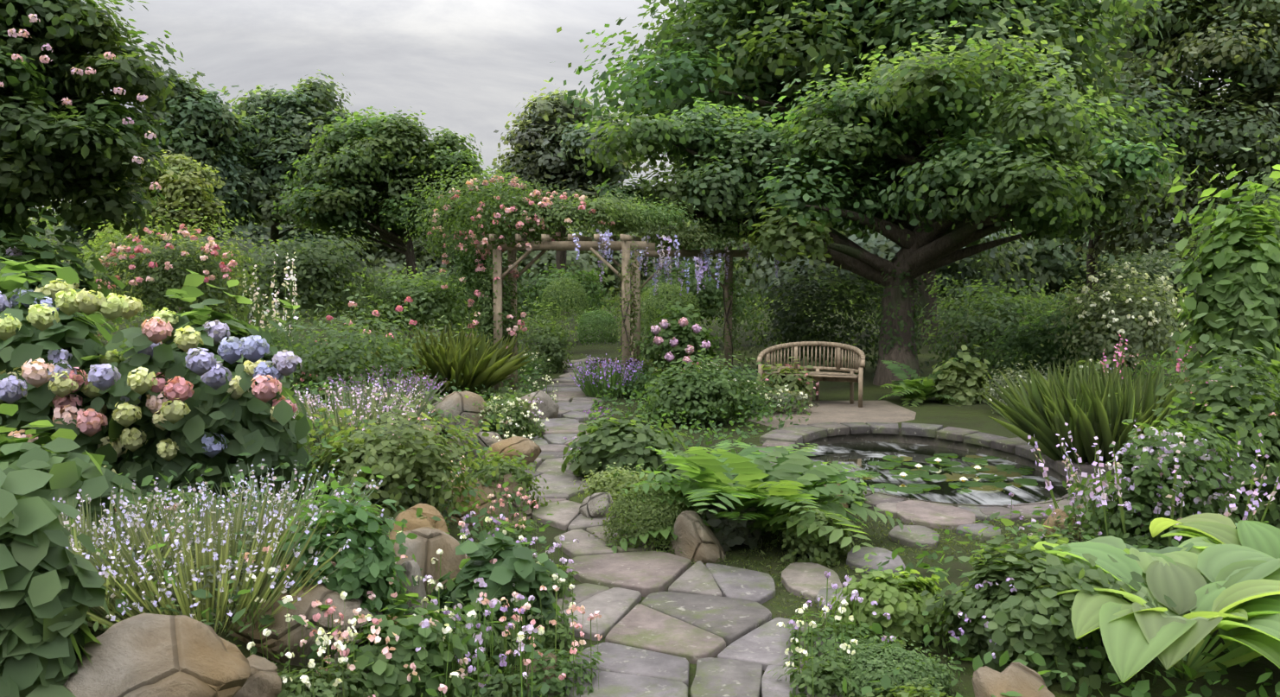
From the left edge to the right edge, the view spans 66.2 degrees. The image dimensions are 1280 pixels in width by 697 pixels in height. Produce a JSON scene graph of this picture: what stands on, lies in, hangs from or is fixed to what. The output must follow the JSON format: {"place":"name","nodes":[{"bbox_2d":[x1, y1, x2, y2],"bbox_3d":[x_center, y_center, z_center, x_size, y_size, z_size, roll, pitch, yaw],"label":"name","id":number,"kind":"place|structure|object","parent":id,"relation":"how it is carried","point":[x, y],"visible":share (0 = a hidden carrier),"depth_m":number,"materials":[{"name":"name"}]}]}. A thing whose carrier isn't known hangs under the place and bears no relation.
{"place":"outdoors","nodes":[
{"label":"outdoors","id":0,"kind":"place"},
{"bbox_2d":[15,0,1267,248],"label":"sky","id":1,"kind":"structure","parent":0,"point":[468,65],"materials":[{"name":"grey"}]},
{"bbox_2d":[86,292,1279,696],"bbox_3d":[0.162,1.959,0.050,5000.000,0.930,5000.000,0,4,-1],"label":"ground","id":2,"kind":"structure","parent":0,"point":[977,417],"depth_m":7.43,"materials":[{"name":"green plant"}]},
{"bbox_2d":[63,390,1081,696],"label":"rocks","id":3,"kind":"object","parent":2,"relation":"on","point":[146,655],"visible":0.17,"depth_m":4.08,"materials":[{"name":"stone"}]},
{"bbox_2d":[476,234,748,396],"bbox_3d":[-0.255,-0.599,16.556,5.024,2.525,2.185,-4,6,-43],"label":"pergola","id":4,"kind":"object","parent":2,"relation":"on","point":[623,244],"visible":0.5,"depth_m":15.38,"materials":[{"name":"brown wood"}]},
{"bbox_2d":[619,276,732,365],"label":"vines","id":5,"kind":"object","parent":4,"relation":"attached to","point":[726,315],"visible":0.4,"depth_m":15.41,"materials":[{"name":"green plant"}]},
{"bbox_2d":[0,0,1279,696],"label":"garden foliage","id":6,"kind":"object","parent":2,"relation":"on","point":[1123,594],"visible":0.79,"depth_m":6.75,"materials":[{"name":"green plant"}]},
{"bbox_2d":[0,0,1279,313],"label":"tree foliage","id":7,"kind":"object","parent":2,"relation":"on","point":[240,149],"visible":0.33,"depth_m":33.04,"materials":[{"name":"green plant"}]},
{"bbox_2d":[0,13,1279,696],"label":"flowers","id":8,"kind":"object","parent":2,"relation":"on","point":[210,369],"visible":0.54,"depth_m":5.91,"materials":[{"name":"multicoloured plant"}]},
{"bbox_2d":[91,0,1272,387],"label":"trees","id":9,"kind":"object","parent":2,"relation":"on","point":[1018,143],"depth_m":16.32,"materials":[{"name":"green plant"}]},
{"bbox_2d":[753,421,1114,522],"bbox_3d":[2.800,1.364,9.895,3.434,0.581,4.765,0,4,-1],"label":"pond coping","id":10,"kind":"object","parent":2,"relation":"on","point":[1017,450],"visible":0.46,"depth_m":11.13,"materials":[{"name":"grey stone"}]},
{"bbox_2d":[510,357,1053,696],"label":"flagstone path","id":11,"kind":"structure","parent":0,"point":[659,640],"depth_m":5.67,"materials":[{"name":"grey stone"}]},
{"bbox_2d":[744,401,916,428],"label":"stone patio","id":12,"kind":"structure","parent":0,"point":[839,412],"depth_m":13.32,"materials":[{"name":"grey stone"}]},
{"bbox_2d":[757,341,865,407],"bbox_3d":[2.570,0.363,14.521,1.578,0.902,0.630,2,5,23],"label":"bench","id":13,"kind":"object","parent":12,"relation":"on","point":[858,367],"visible":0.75,"depth_m":14.56,"materials":[{"name":"brown wood"}]},
{"bbox_2d":[803,441,1069,505],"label":"pond water","id":14,"kind":"structure","parent":0,"point":[862,455],"depth_m":10.00,"materials":[{"name":"grey liquid"}]},
{"bbox_2d":[854,453,1038,493],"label":"lily pads","id":15,"kind":"object","parent":14,"relation":"on","point":[1001,473],"visible":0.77,"depth_m":9.93,"materials":[{"name":"green plant"}]},
{"bbox_2d":[899,458,980,482],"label":"water lily flowers","id":16,"kind":"object","parent":15,"relation":"on","point":[938,461],"visible":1,"depth_m":10.00,"materials":[{"name":"white plant"}]}
]}

